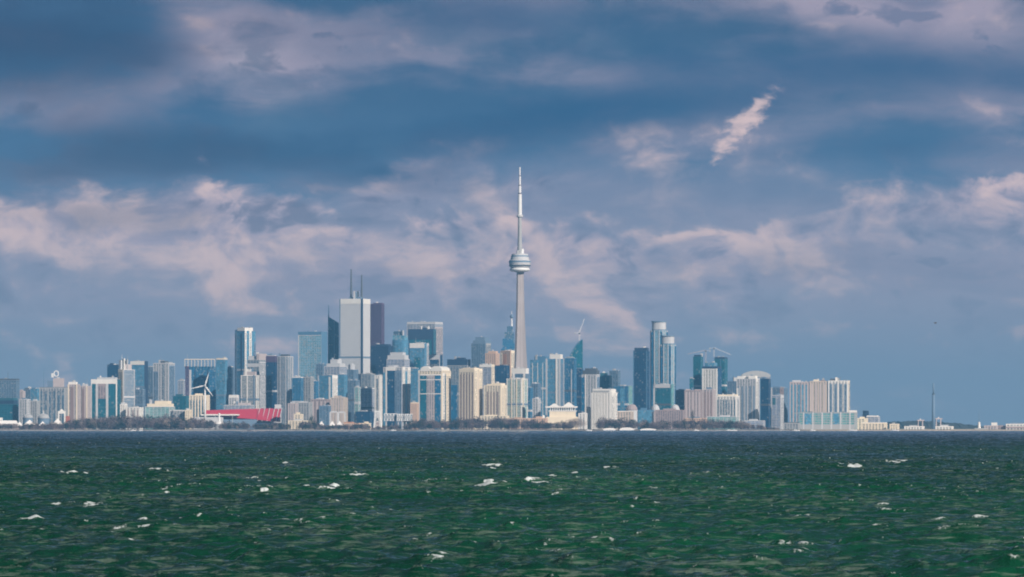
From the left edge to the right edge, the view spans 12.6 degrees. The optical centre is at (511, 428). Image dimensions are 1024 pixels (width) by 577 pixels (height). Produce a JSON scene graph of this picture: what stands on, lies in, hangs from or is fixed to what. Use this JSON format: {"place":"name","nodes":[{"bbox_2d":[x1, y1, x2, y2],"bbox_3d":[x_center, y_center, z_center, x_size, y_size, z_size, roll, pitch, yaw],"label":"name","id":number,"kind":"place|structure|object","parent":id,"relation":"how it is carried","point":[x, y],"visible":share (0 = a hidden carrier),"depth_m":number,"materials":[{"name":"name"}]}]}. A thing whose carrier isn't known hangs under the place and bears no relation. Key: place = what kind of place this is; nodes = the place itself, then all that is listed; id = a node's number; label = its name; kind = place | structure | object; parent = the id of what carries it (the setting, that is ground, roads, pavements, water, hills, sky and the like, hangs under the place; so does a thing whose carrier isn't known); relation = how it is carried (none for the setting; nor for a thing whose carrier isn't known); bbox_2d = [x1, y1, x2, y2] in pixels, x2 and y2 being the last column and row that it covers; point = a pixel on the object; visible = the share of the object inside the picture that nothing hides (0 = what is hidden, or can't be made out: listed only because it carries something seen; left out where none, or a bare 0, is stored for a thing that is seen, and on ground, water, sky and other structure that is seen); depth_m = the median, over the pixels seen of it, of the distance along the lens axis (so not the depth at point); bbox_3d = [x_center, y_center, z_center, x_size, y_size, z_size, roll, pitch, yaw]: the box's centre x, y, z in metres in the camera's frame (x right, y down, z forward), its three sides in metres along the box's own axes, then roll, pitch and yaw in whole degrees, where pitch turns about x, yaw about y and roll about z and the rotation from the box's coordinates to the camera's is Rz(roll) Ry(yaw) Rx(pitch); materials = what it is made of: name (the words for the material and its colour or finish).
{"place":"outdoors","nodes":[
{"label":"outdoors","id":0,"kind":"place"},
{"bbox_2d":[0,431,1023,576],"bbox_3d":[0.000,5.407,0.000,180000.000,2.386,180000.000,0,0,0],"label":"lake","id":1,"kind":"structure","parent":0,"point":[511,503],"depth_m":296.34,"materials":[{"name":"liquid"}]},
{"bbox_2d":[0,430,246,430],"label":"breakwater","id":2,"kind":"object","parent":1,"relation":"in","point":[122,430],"visible":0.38,"depth_m":8983.99,"materials":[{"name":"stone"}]},
{"bbox_2d":[0,429,1023,430],"bbox_3d":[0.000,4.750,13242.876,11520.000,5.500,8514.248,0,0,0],"label":"shore","id":3,"kind":"structure","parent":0,"point":[571,429],"depth_m":9050.09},
{"bbox_2d":[0,398,17,421],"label":"glass block","id":4,"kind":"structure","parent":3,"relation":"on","point":[8,409],"depth_m":9455.77,"materials":[{"name":"blue glass"}]},
{"bbox_2d":[0,378,19,422],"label":"office block","id":5,"kind":"structure","parent":3,"relation":"on","point":[9,388],"depth_m":9805.09,"materials":[{"name":"blue glass"}]},
{"bbox_2d":[19,398,30,424],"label":"block","id":6,"kind":"structure","parent":3,"relation":"on","point":[24,406],"depth_m":9428.78,"materials":[{"name":"grey concrete"}]},
{"bbox_2d":[30,395,38,423],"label":"block","id":7,"kind":"structure","parent":3,"relation":"on","point":[34,408],"depth_m":9434.26,"materials":[{"name":"grey concrete"}]},
{"bbox_2d":[39,370,67,422],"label":"apartment block","id":8,"kind":"structure","parent":3,"relation":"on","point":[53,397],"depth_m":9444.37,"materials":[{"name":"grey glass"}]},
{"bbox_2d":[68,380,79,428],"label":"apartment block","id":9,"kind":"structure","parent":3,"relation":"on","point":[73,399],"depth_m":9464.51,"materials":[{"name":"white concrete"}]},
{"bbox_2d":[80,383,91,428],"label":"apartment block","id":10,"kind":"structure","parent":3,"relation":"on","point":[86,400],"depth_m":9486.35,"materials":[{"name":"grey concrete"}]},
{"bbox_2d":[91,376,120,428],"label":"apartment block","id":11,"kind":"structure","parent":3,"relation":"on","point":[106,396],"depth_m":9510.93,"materials":[{"name":"teal glass"}]},
{"bbox_2d":[118,358,134,406],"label":"apartment tower","id":12,"kind":"structure","parent":3,"relation":"on","point":[126,374],"depth_m":9607.89,"materials":[{"name":"grey glass"}]},
{"bbox_2d":[126,406,143,428],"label":"building","id":13,"kind":"structure","parent":3,"relation":"on","point":[137,411],"depth_m":9433.58,"materials":[{"name":"white concrete"}]},
{"bbox_2d":[130,360,147,406],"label":"office tower","id":14,"kind":"structure","parent":3,"relation":"on","point":[140,368],"depth_m":9854.65,"materials":[{"name":"glass"}]},
{"bbox_2d":[135,388,145,416],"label":"block","id":15,"kind":"structure","parent":3,"relation":"on","point":[139,397],"depth_m":9703.29,"materials":[{"name":"blue glass"}]},
{"bbox_2d":[148,366,152,403],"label":"apartment tower","id":16,"kind":"structure","parent":3,"relation":"on","point":[150,382],"depth_m":10062.02,"materials":[{"name":"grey glass"}]},
{"bbox_2d":[145,399,174,428],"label":"building","id":17,"kind":"structure","parent":3,"relation":"on","point":[161,408],"depth_m":9447.53,"materials":[{"name":"green glass"}]},
{"bbox_2d":[153,360,174,403],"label":"apartment tower","id":18,"kind":"structure","parent":3,"relation":"on","point":[163,380],"depth_m":9957.36,"materials":[{"name":"grey glass"}]},
{"bbox_2d":[173,394,188,409],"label":"block","id":19,"kind":"structure","parent":3,"relation":"on","point":[180,401],"depth_m":9725.15,"materials":[{"name":"teal glass"}]},
{"bbox_2d":[189,394,209,417],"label":"apartment block","id":20,"kind":"structure","parent":3,"relation":"on","point":[196,404],"depth_m":9522.73,"materials":[{"name":"beige concrete"}]},
{"bbox_2d":[185,359,215,409],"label":"office tower","id":21,"kind":"structure","parent":3,"relation":"on","point":[195,376],"depth_m":10123.86,"materials":[{"name":"blue glass"}]},
{"bbox_2d":[216,357,227,409],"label":"office tower","id":22,"kind":"structure","parent":3,"relation":"on","point":[221,383],"depth_m":10054.07,"materials":[{"name":"blue glass"}]},
{"bbox_2d":[227,365,234,404],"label":"office tower","id":23,"kind":"structure","parent":3,"relation":"on","point":[231,380],"depth_m":10452.99,"materials":[{"name":"blue glass"}]},
{"bbox_2d":[194,405,281,428],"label":"stadium","id":24,"kind":"object","parent":3,"relation":"on","point":[251,417],"visible":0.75,"depth_m":9490.98,"materials":[{"name":"red concrete"}]},
{"bbox_2d":[224,401,253,409],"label":"building","id":25,"kind":"structure","parent":3,"relation":"on","point":[241,406],"depth_m":9568.31,"materials":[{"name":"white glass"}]},
{"bbox_2d":[235,327,255,402],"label":"apartment tower","id":26,"kind":"structure","parent":3,"relation":"on","point":[245,343],"depth_m":10360.22,"materials":[{"name":"blue glass"}]},
{"bbox_2d":[240,364,258,410],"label":"apartment tower","id":27,"kind":"structure","parent":3,"relation":"on","point":[249,385],"depth_m":9865.53,"materials":[{"name":"grey glass"}]},
{"bbox_2d":[247,352,266,408],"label":"apartment tower","id":28,"kind":"structure","parent":3,"relation":"on","point":[258,360],"depth_m":10000.92,"materials":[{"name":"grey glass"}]},
{"bbox_2d":[266,354,277,407],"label":"office tower","id":29,"kind":"structure","parent":3,"relation":"on","point":[271,381],"depth_m":9934.00,"materials":[{"name":"blue glass"}]},
{"bbox_2d":[277,353,292,428],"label":"apartment tower","id":30,"kind":"structure","parent":3,"relation":"on","point":[285,374],"depth_m":9854.06,"materials":[{"name":"blue glass"}]},
{"bbox_2d":[292,376,302,401],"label":"block","id":31,"kind":"structure","parent":3,"relation":"on","point":[297,389],"depth_m":9763.53,"materials":[{"name":"blue glass"}]},
{"bbox_2d":[295,401,311,419],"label":"building","id":32,"kind":"structure","parent":3,"relation":"on","point":[305,408],"depth_m":9502.12,"materials":[{"name":"grey concrete"}]},
{"bbox_2d":[303,376,313,401],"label":"block","id":33,"kind":"structure","parent":3,"relation":"on","point":[308,388],"depth_m":9803.44,"materials":[{"name":"grey glass"}]},
{"bbox_2d":[298,331,326,379],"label":"office tower","id":34,"kind":"structure","parent":3,"relation":"on","point":[312,349],"depth_m":10660.76,"materials":[{"name":"blue glass"}]},
{"bbox_2d":[311,398,330,428],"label":"building","id":35,"kind":"structure","parent":3,"relation":"on","point":[317,403],"depth_m":9564.23,"materials":[{"name":"grey concrete"}]},
{"bbox_2d":[319,404,330,427],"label":"building","id":36,"kind":"structure","parent":3,"relation":"on","point":[324,413],"depth_m":9402.39,"materials":[{"name":"blue glass"}]},
{"bbox_2d":[318,371,337,398],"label":"apartment tower","id":37,"kind":"structure","parent":3,"relation":"on","point":[328,386],"depth_m":9928.45,"materials":[{"name":"blue glass"}]},
{"bbox_2d":[328,305,338,362],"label":"office tower","id":38,"kind":"structure","parent":3,"relation":"on","point":[333,337],"depth_m":10770.00,"materials":[{"name":"teal glass"}]},
{"bbox_2d":[324,354,346,374],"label":"office tower","id":39,"kind":"structure","parent":3,"relation":"on","point":[334,366],"depth_m":10240.30,"materials":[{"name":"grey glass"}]},
{"bbox_2d":[330,396,347,425],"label":"building","id":40,"kind":"structure","parent":3,"relation":"on","point":[338,403],"depth_m":9522.98,"materials":[{"name":"grey concrete"}]},
{"bbox_2d":[338,373,347,397],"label":"apartment tower","id":41,"kind":"structure","parent":3,"relation":"on","point":[342,384],"depth_m":9993.41,"materials":[{"name":"blue glass"}]},
{"bbox_2d":[347,379,359,421],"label":"office tower","id":42,"kind":"structure","parent":3,"relation":"on","point":[352,384],"depth_m":10064.07,"materials":[{"name":"blue glass"}]},
{"bbox_2d":[339,269,369,386],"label":"office tower","id":43,"kind":"structure","parent":3,"relation":"on","point":[354,329],"depth_m":10691.46,"materials":[{"name":"white glass"}]},
{"bbox_2d":[354,386,360,422],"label":"apartment tower","id":44,"kind":"structure","parent":3,"relation":"on","point":[357,398],"depth_m":9682.39,"materials":[{"name":"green glass"}]},
{"bbox_2d":[355,410,373,428],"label":"block","id":45,"kind":"structure","parent":3,"relation":"on","point":[362,416],"depth_m":9527.18,"materials":[{"name":"blue glass"}]},
{"bbox_2d":[361,387,374,414],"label":"apartment tower","id":46,"kind":"structure","parent":3,"relation":"on","point":[367,399],"depth_m":9744.07,"materials":[{"name":"blue glass"}]},
{"bbox_2d":[361,370,375,387],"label":"office tower","id":47,"kind":"structure","parent":3,"relation":"on","point":[367,380],"depth_m":10194.83,"materials":[{"name":"grey glass"}]},
{"bbox_2d":[370,302,384,372],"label":"office tower","id":48,"kind":"structure","parent":3,"relation":"on","point":[377,321],"depth_m":10854.91,"materials":[{"name":"grey glass"}]},
{"bbox_2d":[374,374,382,425],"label":"apartment tower","id":49,"kind":"structure","parent":3,"relation":"on","point":[378,393],"depth_m":9702.15,"materials":[{"name":"white glass"}]},
{"bbox_2d":[371,343,391,424],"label":"office tower","id":50,"kind":"structure","parent":3,"relation":"on","point":[380,353],"depth_m":10567.29,"materials":[{"name":"blue glass"}]},
{"bbox_2d":[0,414,778,429],"bbox_3d":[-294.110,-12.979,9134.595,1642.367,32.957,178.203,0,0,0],"label":"shoreline woods","id":51,"kind":"object","parent":3,"relation":"on","point":[139,422],"visible":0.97,"depth_m":9095.19,"materials":[{"name":"green plant"}]},
{"bbox_2d":[383,365,410,428],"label":"apartment tower","id":52,"kind":"structure","parent":3,"relation":"on","point":[396,389],"depth_m":9508.36,"materials":[{"name":"blue glass"}]},
{"bbox_2d":[387,352,409,366],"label":"office tower","id":53,"kind":"structure","parent":3,"relation":"on","point":[399,359],"depth_m":9878.72,"materials":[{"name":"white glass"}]},
{"bbox_2d":[392,330,408,358],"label":"office tower","id":54,"kind":"structure","parent":3,"relation":"on","point":[400,341],"depth_m":10457.58,"materials":[{"name":"blue glass"}]},
{"bbox_2d":[411,367,420,401],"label":"office tower","id":55,"kind":"structure","parent":3,"relation":"on","point":[414,382],"depth_m":9982.30,"materials":[{"name":"blue glass"}]},
{"bbox_2d":[410,342,428,368],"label":"office tower","id":56,"kind":"structure","parent":3,"relation":"on","point":[419,355],"depth_m":10336.17,"materials":[{"name":"blue glass"}]},
{"bbox_2d":[408,326,435,358],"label":"office tower","id":57,"kind":"structure","parent":3,"relation":"on","point":[427,334],"depth_m":10706.20,"materials":[{"name":"teal glass"}]},
{"bbox_2d":[407,318,442,354],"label":"office tower","id":58,"kind":"structure","parent":3,"relation":"on","point":[438,326],"depth_m":11019.27,"materials":[{"name":"grey glass"}]},
{"bbox_2d":[418,364,450,428],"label":"apartment tower","id":59,"kind":"structure","parent":3,"relation":"on","point":[434,390],"depth_m":9449.61,"materials":[{"name":"beige glass"}]},
{"bbox_2d":[447,356,470,428],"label":"office tower","id":60,"kind":"structure","parent":3,"relation":"on","point":[454,365],"depth_m":10129.31,"materials":[{"name":"blue glass"}]},
{"bbox_2d":[459,362,482,428],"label":"apartment tower","id":61,"kind":"structure","parent":3,"relation":"on","point":[470,392],"depth_m":9440.60,"materials":[{"name":"beige concrete"}]},
{"bbox_2d":[471,336,490,367],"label":"office tower","id":62,"kind":"structure","parent":3,"relation":"on","point":[480,346],"depth_m":10656.92,"materials":[{"name":"blue glass"}]},
{"bbox_2d":[479,364,494,415],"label":"apartment tower","id":63,"kind":"structure","parent":3,"relation":"on","point":[488,373],"depth_m":9644.07,"materials":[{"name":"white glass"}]},
{"bbox_2d":[485,350,499,364],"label":"office tower","id":64,"kind":"structure","parent":3,"relation":"on","point":[492,357],"depth_m":10565.76,"materials":[{"name":"beige concrete"}]},
{"bbox_2d":[484,382,506,415],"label":"apartment block","id":65,"kind":"structure","parent":3,"relation":"on","point":[495,398],"depth_m":9427.02,"materials":[{"name":"beige concrete"}]},
{"bbox_2d":[495,365,509,384],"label":"office tower","id":66,"kind":"structure","parent":3,"relation":"on","point":[502,373],"depth_m":9864.76,"materials":[{"name":"blue glass"}]},
{"bbox_2d":[500,350,514,378],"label":"office tower","id":67,"kind":"structure","parent":3,"relation":"on","point":[506,357],"depth_m":10255.46,"materials":[{"name":"beige glass"}]},
{"bbox_2d":[501,313,514,350],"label":"office tower","id":68,"kind":"structure","parent":3,"relation":"on","point":[508,340],"depth_m":10439.00,"materials":[{"name":"blue glass"}]},
{"bbox_2d":[506,378,527,418],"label":"apartment block","id":69,"kind":"structure","parent":3,"relation":"on","point":[517,397],"depth_m":9476.35,"materials":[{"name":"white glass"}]},
{"bbox_2d":[512,367,528,385],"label":"apartment block","id":70,"kind":"structure","parent":3,"relation":"on","point":[518,372],"depth_m":9745.71,"materials":[{"name":"white concrete"}]},
{"bbox_2d":[532,397,540,417],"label":"block","id":71,"kind":"structure","parent":3,"relation":"on","point":[536,406],"depth_m":9442.82,"materials":[{"name":"grey glass"}]},
{"bbox_2d":[530,355,548,417],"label":"apartment tower","id":72,"kind":"structure","parent":3,"relation":"on","point":[537,369],"depth_m":10163.82,"materials":[{"name":"glass"}]},
{"bbox_2d":[545,353,563,416],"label":"apartment tower","id":73,"kind":"structure","parent":3,"relation":"on","point":[554,392],"depth_m":10035.69,"materials":[{"name":"blue glass"}]},
{"bbox_2d":[543,402,577,428],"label":"waterfront hall","id":74,"kind":"structure","parent":3,"relation":"on","point":[565,412],"depth_m":9407.00,"materials":[{"name":"beige concrete"}]},
{"bbox_2d":[563,357,576,416],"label":"apartment tower","id":75,"kind":"structure","parent":3,"relation":"on","point":[570,379],"depth_m":10115.21,"materials":[{"name":"blue glass"}]},
{"bbox_2d":[569,339,582,368],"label":"office tower","id":76,"kind":"structure","parent":3,"relation":"on","point":[577,352],"depth_m":10549.00,"materials":[{"name":"teal glass"}]},
{"bbox_2d":[577,368,582,416],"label":"office tower","id":77,"kind":"structure","parent":3,"relation":"on","point":[579,388],"depth_m":10211.86,"materials":[{"name":"blue glass"}]},
{"bbox_2d":[582,367,599,412],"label":"apartment tower","id":78,"kind":"structure","parent":3,"relation":"on","point":[590,379],"depth_m":9886.32,"materials":[{"name":"white glass"}]},
{"bbox_2d":[591,388,616,428],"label":"apartment block","id":79,"kind":"structure","parent":3,"relation":"on","point":[604,403],"depth_m":9428.19,"materials":[{"name":"white concrete"}]},
{"bbox_2d":[600,371,611,388],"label":"office tower","id":80,"kind":"structure","parent":3,"relation":"on","point":[605,380],"depth_m":10364.61,"materials":[{"name":"teal glass"}]},
{"bbox_2d":[609,369,620,388],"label":"office tower","id":81,"kind":"structure","parent":3,"relation":"on","point":[616,376],"depth_m":10483.33,"materials":[{"name":"blue glass"}]},
{"bbox_2d":[614,385,632,410],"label":"apartment block","id":82,"kind":"structure","parent":3,"relation":"on","point":[624,396],"depth_m":9745.08,"materials":[{"name":"blue glass"}]},
{"bbox_2d":[633,346,649,428],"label":"apartment tower","id":83,"kind":"structure","parent":3,"relation":"on","point":[641,377],"depth_m":10265.89,"materials":[{"name":"blue glass"}]},
{"bbox_2d":[638,408,653,428],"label":"building","id":84,"kind":"structure","parent":3,"relation":"on","point":[644,414],"depth_m":9483.51,"materials":[{"name":"blue glass"}]},
{"bbox_2d":[650,321,667,409],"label":"apartment tower","id":85,"kind":"structure","parent":3,"relation":"on","point":[658,330],"depth_m":10405.93,"materials":[{"name":"blue glass"}]},
{"bbox_2d":[653,383,673,409],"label":"apartment block","id":86,"kind":"structure","parent":3,"relation":"on","point":[663,395],"depth_m":9946.41,"materials":[{"name":"teal glass"}]},
{"bbox_2d":[660,335,675,403],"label":"apartment tower","id":87,"kind":"structure","parent":3,"relation":"on","point":[667,360],"depth_m":10276.76,"materials":[{"name":"blue glass"}]},
{"bbox_2d":[655,408,685,428],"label":"building","id":88,"kind":"structure","parent":3,"relation":"on","point":[669,414],"depth_m":9466.45,"materials":[{"name":"grey concrete"}]},
{"bbox_2d":[684,388,702,417],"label":"apartment block","id":89,"kind":"structure","parent":3,"relation":"on","point":[693,399],"depth_m":9603.10,"materials":[{"name":"grey concrete"}]},
{"bbox_2d":[693,353,702,389],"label":"office tower","id":90,"kind":"structure","parent":3,"relation":"on","point":[697,366],"depth_m":10383.42,"materials":[{"name":"teal glass"}]},
{"bbox_2d":[703,387,715,417],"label":"apartment block","id":91,"kind":"structure","parent":3,"relation":"on","point":[709,401],"depth_m":9624.56,"materials":[{"name":"grey concrete"}]},
{"bbox_2d":[702,361,721,395],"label":"office tower","id":92,"kind":"structure","parent":3,"relation":"on","point":[712,374],"depth_m":9966.86,"materials":[{"name":"white glass"}]},
{"bbox_2d":[714,356,727,393],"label":"office tower","id":93,"kind":"structure","parent":3,"relation":"on","point":[722,361],"depth_m":10304.06,"materials":[{"name":"teal glass"}]},
{"bbox_2d":[707,415,738,428],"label":"building","id":94,"kind":"structure","parent":3,"relation":"on","point":[727,418],"depth_m":9405.83,"materials":[{"name":"white glass"}]},
{"bbox_2d":[716,389,739,420],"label":"apartment block","id":95,"kind":"structure","parent":3,"relation":"on","point":[727,404],"depth_m":9670.30,"materials":[{"name":"white glass"}]},
{"bbox_2d":[736,375,759,422],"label":"apartment block","id":96,"kind":"structure","parent":3,"relation":"on","point":[748,390],"depth_m":9727.08,"materials":[{"name":"white glass"}]},
{"bbox_2d":[760,377,770,427],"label":"apartment tower","id":97,"kind":"structure","parent":3,"relation":"on","point":[765,399],"depth_m":9803.85,"materials":[{"name":"blue glass"}]},
{"bbox_2d":[771,394,783,428],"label":"apartment block","id":98,"kind":"structure","parent":3,"relation":"on","point":[777,408],"depth_m":9663.75,"materials":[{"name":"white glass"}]},
{"bbox_2d":[771,386,787,428],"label":"apartment block","id":99,"kind":"structure","parent":3,"relation":"on","point":[780,390],"depth_m":9968.71,"materials":[{"name":"blue glass"}]},
{"bbox_2d":[790,380,808,421],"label":"apartment block","id":100,"kind":"structure","parent":3,"relation":"on","point":[799,395],"depth_m":9864.93,"materials":[{"name":"blue glass"}]},
{"bbox_2d":[810,378,827,411],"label":"apartment block","id":101,"kind":"structure","parent":3,"relation":"on","point":[818,396],"depth_m":9868.19,"materials":[{"name":"beige concrete"}]},
{"bbox_2d":[799,410,856,428],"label":"building","id":102,"kind":"structure","parent":3,"relation":"on","point":[827,420],"depth_m":9487.85,"materials":[{"name":"green glass"}]},
{"bbox_2d":[828,377,849,411],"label":"apartment block","id":103,"kind":"structure","parent":3,"relation":"on","point":[838,395],"depth_m":9863.60,"materials":[{"name":"white glass"}]},
{"bbox_2d":[861,422,886,428],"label":"building","id":104,"kind":"structure","parent":3,"relation":"on","point":[873,425],"depth_m":9404.87,"materials":[{"name":"beige concrete"}]},
{"bbox_2d":[0,0,1023,425],"label":"sky","id":105,"kind":"structure","parent":0,"point":[801,190],"materials":[{"name":"blue"}]},
{"bbox_2d":[509,167,530,367],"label":"observation tower","id":106,"kind":"structure","parent":0,"point":[519,263],"depth_m":9993.45,"materials":[{"name":"concrete"}]},
{"bbox_2d":[887,421,983,428],"bbox_3d":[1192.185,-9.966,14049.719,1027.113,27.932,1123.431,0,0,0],"label":"hills","id":107,"kind":"structure","parent":0,"point":[927,424],"depth_m":13629.13,"materials":[{"name":"plant"}]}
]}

